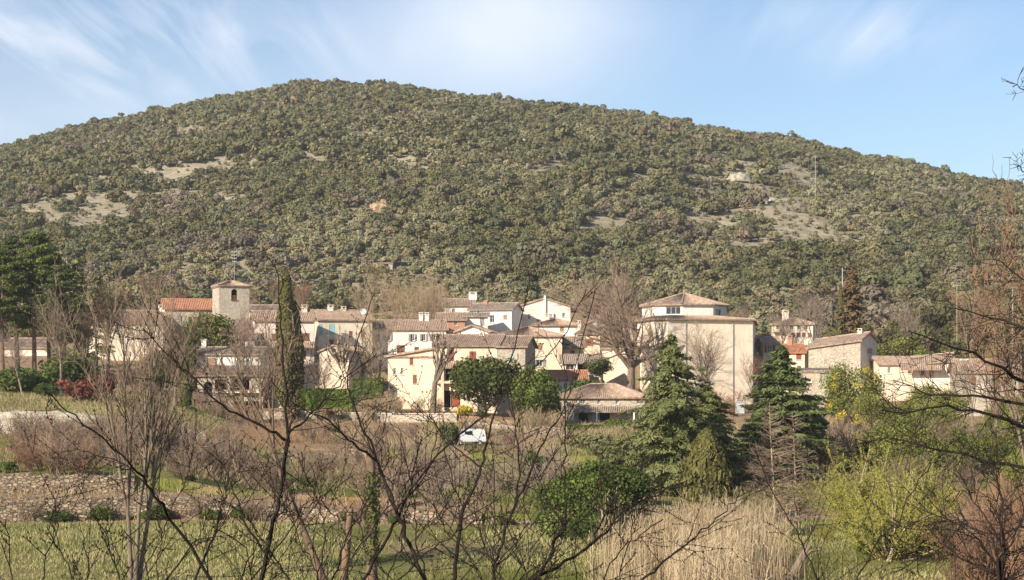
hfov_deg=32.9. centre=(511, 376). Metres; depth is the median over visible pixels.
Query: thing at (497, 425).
garden wall
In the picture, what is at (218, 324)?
olive tree
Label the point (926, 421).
bamboo clump
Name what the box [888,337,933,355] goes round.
olive tree
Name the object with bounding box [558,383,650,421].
stone cottage
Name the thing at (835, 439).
bare shrub
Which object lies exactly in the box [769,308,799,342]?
bare tree
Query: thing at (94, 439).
bare shrub
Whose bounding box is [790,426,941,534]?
willow tree
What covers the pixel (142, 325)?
bare tree
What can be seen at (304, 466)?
bare shrub
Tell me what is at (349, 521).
dead tree
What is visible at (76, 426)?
bare shrub
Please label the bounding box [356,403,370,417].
bare shrub
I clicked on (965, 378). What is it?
bare tree
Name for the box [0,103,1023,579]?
ground
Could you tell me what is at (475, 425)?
bare shrub
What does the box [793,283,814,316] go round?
bare tree
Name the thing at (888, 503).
willow tree
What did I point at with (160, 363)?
green bush
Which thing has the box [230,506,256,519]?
green bush
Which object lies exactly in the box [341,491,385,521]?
bare shrub
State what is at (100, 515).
green bush
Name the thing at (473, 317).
house
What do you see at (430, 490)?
bare shrub
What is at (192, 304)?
church
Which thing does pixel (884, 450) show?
bamboo clump
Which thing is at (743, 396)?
bare shrub
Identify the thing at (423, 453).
bare shrub
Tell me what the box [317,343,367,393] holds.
garden house
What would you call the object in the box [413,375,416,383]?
window
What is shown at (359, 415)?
bare shrub
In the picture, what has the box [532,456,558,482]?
bare shrub
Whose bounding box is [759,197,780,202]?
rock outcrop
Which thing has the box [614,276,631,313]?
bare tree
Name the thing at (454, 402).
door
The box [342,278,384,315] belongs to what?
bare tree
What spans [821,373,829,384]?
door
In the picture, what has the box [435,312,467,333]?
brick house
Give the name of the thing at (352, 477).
bare shrub
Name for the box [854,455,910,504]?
bare shrub
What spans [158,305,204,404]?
bare tree
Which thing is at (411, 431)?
bare shrub
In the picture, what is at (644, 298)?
bare tree
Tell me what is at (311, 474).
bare shrub
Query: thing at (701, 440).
column conifer
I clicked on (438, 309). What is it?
bare tree
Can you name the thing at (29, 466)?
bare shrub
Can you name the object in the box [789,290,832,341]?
bare tree
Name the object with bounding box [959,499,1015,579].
bare shrub
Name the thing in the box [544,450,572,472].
bare shrub
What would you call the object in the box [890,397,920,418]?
mimosa tree
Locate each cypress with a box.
[269,267,297,406]
[287,301,305,408]
[835,283,844,334]
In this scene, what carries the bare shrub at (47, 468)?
on the ground at (168, 483)
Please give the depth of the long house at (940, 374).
205.49 m
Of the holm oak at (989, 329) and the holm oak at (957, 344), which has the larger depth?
the holm oak at (989, 329)
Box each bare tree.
[0,322,37,394]
[27,289,81,392]
[33,247,225,579]
[65,295,112,383]
[88,277,135,380]
[93,278,150,376]
[118,297,164,364]
[132,270,154,297]
[151,273,166,291]
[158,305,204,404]
[174,289,189,297]
[219,296,268,408]
[249,287,259,303]
[249,325,302,421]
[267,276,279,303]
[292,281,311,310]
[295,282,313,306]
[304,347,336,388]
[305,350,340,388]
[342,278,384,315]
[349,282,374,308]
[352,292,404,385]
[352,327,387,401]
[357,263,389,308]
[361,300,392,318]
[371,266,399,317]
[382,268,415,314]
[385,283,415,318]
[385,286,423,318]
[385,287,408,318]
[408,277,454,319]
[409,280,435,317]
[409,289,435,314]
[412,276,442,318]
[413,271,444,319]
[415,282,455,319]
[420,281,452,318]
[426,271,452,311]
[541,248,724,389]
[564,287,593,320]
[583,271,606,319]
[591,279,612,310]
[598,279,614,320]
[605,273,631,317]
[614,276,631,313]
[617,301,635,325]
[631,286,649,317]
[675,314,737,412]
[691,327,733,408]
[730,305,744,317]
[732,296,750,317]
[737,353,764,411]
[766,306,792,339]
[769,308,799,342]
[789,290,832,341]
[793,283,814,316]
[798,294,823,319]
[828,67,1023,560]
[857,411,1023,579]
[880,296,939,339]
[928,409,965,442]
[938,155,1023,577]
[938,354,981,425]
[946,284,1000,357]
[963,337,1020,428]
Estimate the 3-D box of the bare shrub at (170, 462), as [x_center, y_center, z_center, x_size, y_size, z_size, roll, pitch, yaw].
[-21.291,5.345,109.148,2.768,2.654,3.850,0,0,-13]
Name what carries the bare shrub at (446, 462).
on the ground at (168, 483)
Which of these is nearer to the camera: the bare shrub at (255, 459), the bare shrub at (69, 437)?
the bare shrub at (255, 459)
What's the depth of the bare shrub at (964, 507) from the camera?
80.76 m
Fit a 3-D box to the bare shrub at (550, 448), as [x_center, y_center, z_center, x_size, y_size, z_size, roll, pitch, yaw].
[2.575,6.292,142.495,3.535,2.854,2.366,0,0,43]
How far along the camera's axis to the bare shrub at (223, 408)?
185.68 m
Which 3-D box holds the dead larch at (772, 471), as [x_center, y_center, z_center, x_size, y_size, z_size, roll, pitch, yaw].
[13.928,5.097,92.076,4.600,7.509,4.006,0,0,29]
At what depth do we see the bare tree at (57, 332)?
183.08 m
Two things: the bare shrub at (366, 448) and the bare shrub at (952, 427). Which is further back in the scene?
the bare shrub at (952, 427)
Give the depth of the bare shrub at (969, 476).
108.03 m
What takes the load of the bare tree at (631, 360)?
on the ground at (168, 483)
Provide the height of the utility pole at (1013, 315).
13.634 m
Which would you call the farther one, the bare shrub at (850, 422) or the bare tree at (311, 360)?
the bare tree at (311, 360)
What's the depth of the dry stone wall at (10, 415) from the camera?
150.69 m
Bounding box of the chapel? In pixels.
[225,318,258,345]
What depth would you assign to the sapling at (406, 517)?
11.90 m
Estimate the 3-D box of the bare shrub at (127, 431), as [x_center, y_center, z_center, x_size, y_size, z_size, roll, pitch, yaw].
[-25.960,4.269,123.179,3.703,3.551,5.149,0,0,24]
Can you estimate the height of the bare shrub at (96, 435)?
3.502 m
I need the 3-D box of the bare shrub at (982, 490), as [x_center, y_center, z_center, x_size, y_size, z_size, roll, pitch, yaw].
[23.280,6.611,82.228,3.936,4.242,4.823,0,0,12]
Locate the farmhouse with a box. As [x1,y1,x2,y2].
[769,310,821,342]
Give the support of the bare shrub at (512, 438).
on the ground at (168, 483)
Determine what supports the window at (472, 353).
in the cream house at (474, 345)
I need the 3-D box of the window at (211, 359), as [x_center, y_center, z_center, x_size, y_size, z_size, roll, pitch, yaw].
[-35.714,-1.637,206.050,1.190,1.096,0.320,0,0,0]
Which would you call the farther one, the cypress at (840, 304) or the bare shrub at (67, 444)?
the cypress at (840, 304)
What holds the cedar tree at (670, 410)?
on the ground at (168, 483)
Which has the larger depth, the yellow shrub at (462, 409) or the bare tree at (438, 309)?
the bare tree at (438, 309)
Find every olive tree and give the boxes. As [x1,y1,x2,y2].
[177,311,237,359]
[876,343,892,355]
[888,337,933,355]
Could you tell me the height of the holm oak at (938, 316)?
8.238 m
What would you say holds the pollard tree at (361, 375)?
on the ground at (168, 483)
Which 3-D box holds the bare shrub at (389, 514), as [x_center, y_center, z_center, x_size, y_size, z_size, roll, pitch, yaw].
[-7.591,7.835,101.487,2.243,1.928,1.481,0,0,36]
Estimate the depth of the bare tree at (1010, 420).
24.32 m
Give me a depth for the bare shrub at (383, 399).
192.23 m
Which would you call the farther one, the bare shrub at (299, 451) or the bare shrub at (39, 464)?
the bare shrub at (299, 451)
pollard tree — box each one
[323,324,353,369]
[357,336,377,393]
[421,311,463,412]
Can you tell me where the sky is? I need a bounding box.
[0,0,1023,184]
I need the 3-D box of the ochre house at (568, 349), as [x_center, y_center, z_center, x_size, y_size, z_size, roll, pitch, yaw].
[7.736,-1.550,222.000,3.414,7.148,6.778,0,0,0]
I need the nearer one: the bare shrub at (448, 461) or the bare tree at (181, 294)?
the bare shrub at (448, 461)
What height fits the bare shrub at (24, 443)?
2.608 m
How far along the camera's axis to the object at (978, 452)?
127.85 m
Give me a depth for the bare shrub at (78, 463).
109.26 m
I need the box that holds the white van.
[459,429,485,444]
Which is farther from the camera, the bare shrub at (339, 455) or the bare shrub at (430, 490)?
the bare shrub at (339, 455)
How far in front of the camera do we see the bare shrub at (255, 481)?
110.84 m
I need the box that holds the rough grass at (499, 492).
[418,420,941,515]
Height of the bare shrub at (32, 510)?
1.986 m
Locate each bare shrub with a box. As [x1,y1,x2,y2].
[0,405,57,450]
[0,412,45,447]
[0,418,36,449]
[1,433,33,459]
[2,433,40,465]
[3,413,39,430]
[7,407,53,437]
[10,442,48,471]
[11,437,42,465]
[12,494,44,522]
[13,403,66,435]
[14,417,52,448]
[14,424,96,474]
[18,440,42,469]
[22,442,46,469]
[23,412,88,448]
[29,447,55,468]
[37,440,65,473]
[39,427,94,470]
[47,411,75,442]
[47,420,88,457]
[50,414,73,434]
[53,415,79,438]
[60,419,93,442]
[63,445,109,472]
[64,409,96,453]
[66,433,101,472]
[66,450,93,473]
[75,409,130,438]
[76,412,110,445]
[76,436,102,462]
[78,429,121,450]
[81,433,121,464]
[88,415,144,459]
[94,402,158,458]
[94,419,142,465]
[104,414,140,432]
[106,416,167,457]
[106,417,172,468]
[148,412,178,456]
[155,407,217,459]
[155,433,226,479]
[157,411,199,439]
[159,443,193,478]
[161,413,206,456]
[163,424,208,471]
[169,506,189,518]
[173,386,203,408]
[177,432,242,478]
[178,417,212,454]
[178,424,216,448]
[179,429,245,477]
[185,494,206,518]
[189,389,216,410]
[194,395,224,417]
[195,391,216,409]
[197,434,237,461]
[201,425,239,471]
[205,390,224,402]
[206,428,240,445]
[210,431,269,479]
[210,433,264,469]
[211,414,242,447]
[212,398,229,415]
[220,395,245,409]
[222,434,282,483]
[227,396,245,418]
[233,488,269,520]
[238,401,263,420]
[241,448,282,487]
[242,456,281,492]
[246,462,265,490]
[248,409,268,425]
[254,449,295,498]
[265,451,307,480]
[290,461,315,486]
[291,443,319,466]
[292,447,322,470]
[295,420,314,437]
[300,444,348,477]
[303,428,352,469]
[304,418,330,443]
[305,438,347,479]
[315,421,333,438]
[321,444,354,480]
[335,454,397,494]
[339,406,349,419]
[340,453,385,488]
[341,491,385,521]
[342,446,364,465]
[344,435,387,468]
[348,455,392,497]
[352,453,427,508]
[354,411,363,420]
[355,399,363,411]
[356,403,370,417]
[361,394,373,411]
[361,441,408,465]
[363,408,377,420]
[364,457,409,484]
[364,500,396,523]
[367,400,381,411]
[368,409,375,420]
[368,424,385,441]
[371,420,398,434]
[372,393,389,410]
[377,399,388,410]
[378,394,396,412]
[383,462,411,485]
[389,433,431,466]
[391,393,406,412]
[392,449,449,481]
[399,461,432,494]
[400,423,418,437]
[403,434,435,470]
[409,465,450,506]
[414,397,427,410]
[427,454,461,496]
[429,432,479,464]
[430,451,463,472]
[437,499,475,523]
[438,451,462,474]
[441,455,470,485]
[447,458,482,485]
[462,418,479,428]
[464,419,484,428]
[466,449,509,485]
[472,474,496,500]
[480,464,513,492]
[492,434,538,473]
[493,428,513,447]
[502,450,542,496]
[506,405,532,431]
[506,425,532,447]
[521,447,578,483]
[523,406,543,426]
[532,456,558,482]
[534,411,559,426]
[536,437,573,465]
[536,441,563,458]
[536,454,568,480]
[538,438,563,457]
[540,407,558,426]
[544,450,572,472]
[549,408,573,426]
[717,387,737,413]
[723,395,738,416]
[726,445,788,485]
[727,385,748,412]
[790,437,854,478]
[791,422,847,472]
[823,412,861,468]
[825,410,849,437]
[827,407,847,426]
[827,412,877,463]
[827,414,844,447]
[830,419,851,445]
[832,421,870,463]
[836,407,867,430]
[839,413,867,433]
[840,420,859,438]
[846,416,875,430]
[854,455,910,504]
[856,412,896,430]
[873,446,931,485]
[878,455,909,489]
[889,454,938,492]
[903,502,982,579]
[924,415,979,433]
[924,455,969,502]
[940,480,1023,579]
[941,480,1012,556]
[942,448,990,504]
[947,416,1003,440]
[947,470,1016,532]
[950,415,977,434]
[950,472,1023,579]
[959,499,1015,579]
[960,472,1022,531]
[961,495,1020,579]
[965,521,1017,579]
[968,515,1023,579]
[973,463,1023,528]
[990,531,1023,579]
[1001,515,1023,579]
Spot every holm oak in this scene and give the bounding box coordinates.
[36,321,51,336]
[108,299,132,309]
[149,287,189,305]
[861,324,873,332]
[878,337,895,346]
[880,327,899,336]
[887,315,912,329]
[888,332,900,340]
[892,326,947,353]
[903,321,929,328]
[912,304,966,338]
[933,340,964,353]
[938,345,969,357]
[939,320,971,342]
[950,332,979,342]
[958,340,980,347]
[964,346,982,357]
[972,327,989,335]
[980,324,995,338]
[983,352,1006,357]
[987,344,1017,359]
[989,326,1010,339]
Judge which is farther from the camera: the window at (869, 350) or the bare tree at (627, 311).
the bare tree at (627, 311)
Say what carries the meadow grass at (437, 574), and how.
on the ground at (168, 483)
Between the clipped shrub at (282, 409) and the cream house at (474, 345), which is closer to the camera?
the clipped shrub at (282, 409)
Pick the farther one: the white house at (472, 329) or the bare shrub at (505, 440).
the white house at (472, 329)
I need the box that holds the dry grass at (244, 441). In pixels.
[0,388,981,521]
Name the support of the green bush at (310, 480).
on the ground at (168, 483)
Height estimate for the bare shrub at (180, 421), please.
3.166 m
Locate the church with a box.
[160,298,211,356]
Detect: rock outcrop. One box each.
[369,199,395,212]
[726,172,751,181]
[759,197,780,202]
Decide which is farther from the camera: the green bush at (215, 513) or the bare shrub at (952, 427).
the bare shrub at (952, 427)
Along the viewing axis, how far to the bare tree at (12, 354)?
177.99 m
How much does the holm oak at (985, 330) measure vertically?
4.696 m
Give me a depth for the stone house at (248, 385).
200.92 m
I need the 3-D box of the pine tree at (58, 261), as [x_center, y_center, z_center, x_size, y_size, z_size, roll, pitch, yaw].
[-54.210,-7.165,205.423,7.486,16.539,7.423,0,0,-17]
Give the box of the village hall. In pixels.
[635,289,757,403]
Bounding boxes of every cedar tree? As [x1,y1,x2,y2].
[43,257,116,369]
[77,274,117,363]
[601,333,730,495]
[662,383,764,484]
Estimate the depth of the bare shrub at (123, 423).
132.71 m
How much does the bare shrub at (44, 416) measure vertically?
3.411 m
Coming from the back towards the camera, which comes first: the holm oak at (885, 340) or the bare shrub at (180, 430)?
the holm oak at (885, 340)
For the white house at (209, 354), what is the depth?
206.04 m
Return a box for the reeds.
[582,485,814,579]
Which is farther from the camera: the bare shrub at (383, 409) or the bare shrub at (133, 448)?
the bare shrub at (383, 409)
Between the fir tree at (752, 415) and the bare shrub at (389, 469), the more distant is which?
the fir tree at (752, 415)
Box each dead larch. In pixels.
[736,402,813,532]
[770,412,836,529]
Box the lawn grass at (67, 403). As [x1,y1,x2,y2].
[0,387,226,438]
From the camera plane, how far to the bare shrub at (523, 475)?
112.16 m
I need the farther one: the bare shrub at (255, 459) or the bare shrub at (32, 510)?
the bare shrub at (255, 459)
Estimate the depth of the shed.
207.45 m
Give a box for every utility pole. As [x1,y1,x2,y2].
[953,283,960,340]
[1009,287,1017,354]
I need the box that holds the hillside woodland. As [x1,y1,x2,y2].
[0,77,1023,350]
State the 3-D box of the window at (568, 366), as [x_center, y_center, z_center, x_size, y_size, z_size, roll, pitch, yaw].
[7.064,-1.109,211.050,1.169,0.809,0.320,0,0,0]
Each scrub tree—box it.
[17,328,31,337]
[823,330,836,336]
[1005,330,1023,347]
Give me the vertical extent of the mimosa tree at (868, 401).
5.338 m
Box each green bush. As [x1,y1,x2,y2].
[0,366,37,392]
[0,461,18,472]
[16,368,58,391]
[32,382,59,395]
[35,355,100,389]
[46,509,70,522]
[87,506,114,520]
[122,514,136,519]
[136,350,196,380]
[138,367,169,389]
[141,505,171,519]
[141,510,158,519]
[184,475,196,480]
[187,406,197,412]
[197,508,214,518]
[208,511,222,519]
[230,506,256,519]
[299,476,318,485]
[338,513,354,521]
[387,516,405,523]
[475,411,489,416]
[500,480,518,489]
[501,517,517,524]
[518,450,553,481]
[531,514,541,523]
[532,469,634,525]
[559,378,604,393]
[566,459,653,509]
[566,511,624,545]
[582,358,613,375]
[611,462,653,496]
[852,528,906,555]
[898,519,957,555]
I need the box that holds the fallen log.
[784,544,820,579]
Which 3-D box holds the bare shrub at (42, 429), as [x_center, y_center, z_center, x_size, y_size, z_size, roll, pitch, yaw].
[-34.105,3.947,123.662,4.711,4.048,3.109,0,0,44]
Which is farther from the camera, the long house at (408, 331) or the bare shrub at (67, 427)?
the long house at (408, 331)
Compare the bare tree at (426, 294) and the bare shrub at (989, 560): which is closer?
the bare shrub at (989, 560)
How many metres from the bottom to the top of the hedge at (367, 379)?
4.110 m
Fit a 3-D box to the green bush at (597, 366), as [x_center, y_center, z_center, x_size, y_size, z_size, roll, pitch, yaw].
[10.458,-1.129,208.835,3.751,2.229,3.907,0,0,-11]
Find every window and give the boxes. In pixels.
[207,358,215,365]
[231,289,237,300]
[302,333,309,341]
[319,324,322,334]
[329,324,335,333]
[409,334,416,340]
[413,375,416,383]
[420,334,427,340]
[470,351,475,359]
[490,315,494,322]
[535,360,545,365]
[566,364,573,369]
[586,339,593,346]
[764,345,774,352]
[796,354,800,359]
[867,348,871,353]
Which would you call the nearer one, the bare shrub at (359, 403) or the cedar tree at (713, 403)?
the cedar tree at (713, 403)
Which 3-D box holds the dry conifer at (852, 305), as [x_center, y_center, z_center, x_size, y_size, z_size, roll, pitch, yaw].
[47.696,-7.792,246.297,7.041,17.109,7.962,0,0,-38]
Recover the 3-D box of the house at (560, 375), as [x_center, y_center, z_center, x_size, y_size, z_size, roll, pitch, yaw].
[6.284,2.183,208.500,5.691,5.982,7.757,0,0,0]
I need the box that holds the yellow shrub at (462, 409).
[455,404,473,414]
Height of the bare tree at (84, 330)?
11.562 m
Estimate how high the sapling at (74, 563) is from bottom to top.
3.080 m
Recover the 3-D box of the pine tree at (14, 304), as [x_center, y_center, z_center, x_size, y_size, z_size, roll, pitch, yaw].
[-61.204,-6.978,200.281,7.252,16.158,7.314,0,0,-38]
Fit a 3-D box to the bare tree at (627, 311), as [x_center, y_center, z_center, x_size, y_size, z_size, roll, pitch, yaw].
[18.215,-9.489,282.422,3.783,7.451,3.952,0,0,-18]
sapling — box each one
[0,426,243,579]
[26,386,276,579]
[83,241,422,579]
[103,397,279,579]
[169,436,354,579]
[186,400,440,579]
[212,272,606,579]
[222,409,560,579]
[298,406,496,579]
[363,236,611,579]
[420,419,650,579]
[464,322,786,579]
[523,453,695,579]
[747,427,969,579]
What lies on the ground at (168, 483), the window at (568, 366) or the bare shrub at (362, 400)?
the bare shrub at (362, 400)
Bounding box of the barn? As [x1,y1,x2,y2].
[266,363,318,407]
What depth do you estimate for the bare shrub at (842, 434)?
135.93 m
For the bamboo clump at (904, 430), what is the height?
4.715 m
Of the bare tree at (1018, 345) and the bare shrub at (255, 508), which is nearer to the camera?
the bare tree at (1018, 345)
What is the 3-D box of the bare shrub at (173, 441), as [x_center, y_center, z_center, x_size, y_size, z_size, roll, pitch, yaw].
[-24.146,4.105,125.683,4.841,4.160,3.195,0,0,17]
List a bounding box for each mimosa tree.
[819,362,889,430]
[822,393,852,425]
[847,389,895,430]
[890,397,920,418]
[904,383,946,413]
[931,386,972,421]
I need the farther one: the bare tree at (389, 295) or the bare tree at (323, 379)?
the bare tree at (389, 295)
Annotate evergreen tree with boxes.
[508,363,562,423]
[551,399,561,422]
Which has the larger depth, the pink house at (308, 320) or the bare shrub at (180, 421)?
the pink house at (308, 320)
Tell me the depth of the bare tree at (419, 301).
280.97 m
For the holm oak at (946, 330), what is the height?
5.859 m
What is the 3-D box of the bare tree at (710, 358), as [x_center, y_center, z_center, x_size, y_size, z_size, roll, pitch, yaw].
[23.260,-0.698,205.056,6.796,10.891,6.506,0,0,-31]
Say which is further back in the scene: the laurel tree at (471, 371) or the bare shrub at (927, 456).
the laurel tree at (471, 371)
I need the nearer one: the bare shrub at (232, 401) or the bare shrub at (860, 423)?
the bare shrub at (860, 423)
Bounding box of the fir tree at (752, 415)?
[734,410,775,462]
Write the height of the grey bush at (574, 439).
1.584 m
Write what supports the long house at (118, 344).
on the ground at (168, 483)
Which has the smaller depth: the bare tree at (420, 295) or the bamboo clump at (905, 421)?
the bamboo clump at (905, 421)
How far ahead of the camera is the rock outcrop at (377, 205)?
413.39 m
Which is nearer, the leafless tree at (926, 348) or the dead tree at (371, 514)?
the dead tree at (371, 514)
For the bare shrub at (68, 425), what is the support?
on the ground at (168, 483)
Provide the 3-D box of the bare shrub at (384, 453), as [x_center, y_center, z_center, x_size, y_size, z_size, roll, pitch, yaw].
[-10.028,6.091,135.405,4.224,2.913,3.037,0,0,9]
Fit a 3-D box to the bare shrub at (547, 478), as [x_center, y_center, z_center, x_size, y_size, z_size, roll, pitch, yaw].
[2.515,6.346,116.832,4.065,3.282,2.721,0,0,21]
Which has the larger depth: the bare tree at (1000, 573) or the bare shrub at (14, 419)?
the bare shrub at (14, 419)
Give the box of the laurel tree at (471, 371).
[448,356,521,411]
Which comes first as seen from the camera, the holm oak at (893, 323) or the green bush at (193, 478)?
the green bush at (193, 478)
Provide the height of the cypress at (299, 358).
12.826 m
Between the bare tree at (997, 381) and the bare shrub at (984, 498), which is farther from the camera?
the bare tree at (997, 381)
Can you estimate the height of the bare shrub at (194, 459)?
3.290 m
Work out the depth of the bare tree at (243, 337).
196.73 m
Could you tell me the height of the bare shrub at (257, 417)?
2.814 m
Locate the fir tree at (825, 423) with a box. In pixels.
[794,403,853,471]
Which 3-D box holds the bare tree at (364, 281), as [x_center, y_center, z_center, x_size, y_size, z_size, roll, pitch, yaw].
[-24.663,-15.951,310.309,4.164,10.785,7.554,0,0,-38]
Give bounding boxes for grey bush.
[567,434,588,448]
[579,432,613,454]
[592,441,634,464]
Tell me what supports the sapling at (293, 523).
on the ground at (168, 483)
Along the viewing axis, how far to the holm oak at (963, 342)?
260.34 m
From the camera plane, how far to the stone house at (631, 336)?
234.58 m
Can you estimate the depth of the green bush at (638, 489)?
100.09 m
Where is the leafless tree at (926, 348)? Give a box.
[921,334,932,352]
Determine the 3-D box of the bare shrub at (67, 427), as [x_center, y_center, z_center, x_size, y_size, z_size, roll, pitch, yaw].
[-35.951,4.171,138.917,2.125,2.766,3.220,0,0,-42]
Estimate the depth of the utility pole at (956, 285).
261.96 m
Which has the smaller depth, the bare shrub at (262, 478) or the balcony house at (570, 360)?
the bare shrub at (262, 478)
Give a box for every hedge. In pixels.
[300,388,353,411]
[351,377,384,406]
[554,423,603,429]
[604,419,642,427]
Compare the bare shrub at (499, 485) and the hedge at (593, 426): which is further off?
the hedge at (593, 426)
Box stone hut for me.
[380,262,394,271]
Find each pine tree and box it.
[0,237,47,367]
[0,248,30,373]
[0,273,17,329]
[5,231,67,371]
[27,246,86,367]
[37,264,94,357]
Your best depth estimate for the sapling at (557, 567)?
10.33 m
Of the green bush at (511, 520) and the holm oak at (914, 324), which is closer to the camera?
the green bush at (511, 520)
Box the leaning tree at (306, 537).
[185,292,326,579]
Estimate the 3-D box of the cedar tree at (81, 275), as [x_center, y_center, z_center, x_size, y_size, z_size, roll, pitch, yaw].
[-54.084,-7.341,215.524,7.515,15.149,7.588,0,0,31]
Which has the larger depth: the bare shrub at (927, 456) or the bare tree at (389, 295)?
the bare tree at (389, 295)
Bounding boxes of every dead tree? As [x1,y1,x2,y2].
[333,507,354,579]
[357,457,383,579]
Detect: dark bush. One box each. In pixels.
[437,422,459,448]
[537,511,573,538]
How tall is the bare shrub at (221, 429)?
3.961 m
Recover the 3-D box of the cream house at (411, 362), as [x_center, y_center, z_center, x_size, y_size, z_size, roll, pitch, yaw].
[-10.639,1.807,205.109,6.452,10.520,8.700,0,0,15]
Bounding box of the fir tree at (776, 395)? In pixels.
[729,344,847,480]
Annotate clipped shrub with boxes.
[280,407,301,418]
[315,406,338,419]
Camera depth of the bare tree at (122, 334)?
214.61 m
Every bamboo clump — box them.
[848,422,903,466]
[870,412,927,433]
[871,420,947,482]
[874,431,930,479]
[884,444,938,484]
[898,428,961,483]
[906,401,965,428]
[924,416,947,431]
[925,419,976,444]
[938,408,968,431]
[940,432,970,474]
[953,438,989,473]
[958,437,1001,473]
[971,404,1016,442]
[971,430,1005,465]
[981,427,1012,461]
[986,394,1022,413]
[995,408,1023,452]
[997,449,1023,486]
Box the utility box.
[735,401,744,412]
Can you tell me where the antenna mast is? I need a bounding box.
[232,251,236,280]
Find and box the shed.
[793,368,832,407]
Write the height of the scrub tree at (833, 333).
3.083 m
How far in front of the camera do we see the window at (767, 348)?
226.13 m
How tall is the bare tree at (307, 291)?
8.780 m
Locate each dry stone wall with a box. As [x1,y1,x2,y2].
[0,410,205,438]
[0,472,135,493]
[0,494,481,523]
[269,449,356,456]
[490,517,536,523]
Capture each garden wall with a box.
[263,411,456,422]
[470,422,520,429]
[523,426,566,438]
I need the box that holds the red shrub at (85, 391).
[55,375,119,401]
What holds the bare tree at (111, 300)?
on the ground at (168, 483)
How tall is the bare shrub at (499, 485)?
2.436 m
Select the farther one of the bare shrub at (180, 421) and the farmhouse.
the farmhouse
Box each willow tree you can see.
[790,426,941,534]
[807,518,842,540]
[812,455,878,513]
[820,460,957,561]
[850,456,967,523]
[869,444,985,523]
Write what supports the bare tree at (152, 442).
on the ground at (168, 483)
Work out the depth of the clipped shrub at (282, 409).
188.90 m
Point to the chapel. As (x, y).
(257, 335)
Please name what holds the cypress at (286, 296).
on the ground at (168, 483)
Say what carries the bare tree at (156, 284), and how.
on the ground at (168, 483)
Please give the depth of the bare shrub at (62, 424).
142.90 m
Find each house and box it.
[4,338,62,355]
[89,305,168,360]
[194,365,271,407]
[197,339,270,370]
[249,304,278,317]
[250,305,316,365]
[310,305,374,371]
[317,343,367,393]
[372,312,448,367]
[384,347,434,409]
[434,332,504,412]
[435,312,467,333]
[441,292,476,311]
[453,324,497,333]
[462,312,489,328]
[466,300,524,332]
[494,335,538,414]
[497,326,564,373]
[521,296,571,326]
[530,314,577,335]
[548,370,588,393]
[559,353,601,382]
[562,336,586,353]
[574,320,619,379]
[600,345,639,390]
[619,328,633,344]
[754,337,759,388]
[757,336,782,392]
[781,335,809,391]
[805,328,879,400]
[870,356,911,401]
[901,352,953,402]
[946,358,1020,415]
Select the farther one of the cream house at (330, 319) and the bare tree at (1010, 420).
the cream house at (330, 319)
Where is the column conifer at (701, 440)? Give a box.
[679,427,735,517]
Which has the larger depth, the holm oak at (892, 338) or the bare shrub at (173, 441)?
the holm oak at (892, 338)
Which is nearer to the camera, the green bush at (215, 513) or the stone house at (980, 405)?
the green bush at (215, 513)
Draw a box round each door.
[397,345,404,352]
[451,392,459,406]
[619,413,627,419]
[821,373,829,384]
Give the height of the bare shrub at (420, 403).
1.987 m
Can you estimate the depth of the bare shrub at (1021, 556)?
57.76 m
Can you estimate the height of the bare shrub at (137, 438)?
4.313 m
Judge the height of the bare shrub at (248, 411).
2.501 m
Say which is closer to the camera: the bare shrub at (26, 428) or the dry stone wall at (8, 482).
the dry stone wall at (8, 482)
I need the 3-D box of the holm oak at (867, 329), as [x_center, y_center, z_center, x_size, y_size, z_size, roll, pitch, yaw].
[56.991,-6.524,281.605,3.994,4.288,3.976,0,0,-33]
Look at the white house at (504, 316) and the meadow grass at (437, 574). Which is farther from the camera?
the white house at (504, 316)
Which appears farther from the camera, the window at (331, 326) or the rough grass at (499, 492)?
the window at (331, 326)
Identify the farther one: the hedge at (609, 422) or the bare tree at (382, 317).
the bare tree at (382, 317)
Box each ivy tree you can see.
[180,360,193,407]
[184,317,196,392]
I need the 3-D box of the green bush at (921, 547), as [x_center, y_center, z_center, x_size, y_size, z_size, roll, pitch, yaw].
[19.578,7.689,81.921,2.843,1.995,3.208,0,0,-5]
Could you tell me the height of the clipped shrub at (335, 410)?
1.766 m
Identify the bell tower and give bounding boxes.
[211,280,250,344]
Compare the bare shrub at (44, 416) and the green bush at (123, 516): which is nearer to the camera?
the green bush at (123, 516)
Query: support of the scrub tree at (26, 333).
on the ground at (168, 483)
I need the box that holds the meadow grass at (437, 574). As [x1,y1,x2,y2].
[0,510,1013,579]
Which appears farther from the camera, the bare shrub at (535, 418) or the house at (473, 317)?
the house at (473, 317)
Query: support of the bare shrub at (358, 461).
on the ground at (168, 483)
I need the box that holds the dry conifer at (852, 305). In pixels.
[834,261,872,334]
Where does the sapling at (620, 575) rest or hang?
on the ground at (168, 483)
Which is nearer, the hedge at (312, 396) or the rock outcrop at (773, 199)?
the hedge at (312, 396)
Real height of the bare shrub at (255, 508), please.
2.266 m
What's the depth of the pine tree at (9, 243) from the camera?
202.01 m
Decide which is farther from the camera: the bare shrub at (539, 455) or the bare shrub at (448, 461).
the bare shrub at (539, 455)
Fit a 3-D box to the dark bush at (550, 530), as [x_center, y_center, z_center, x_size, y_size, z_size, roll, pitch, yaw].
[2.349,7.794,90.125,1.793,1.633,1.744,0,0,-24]

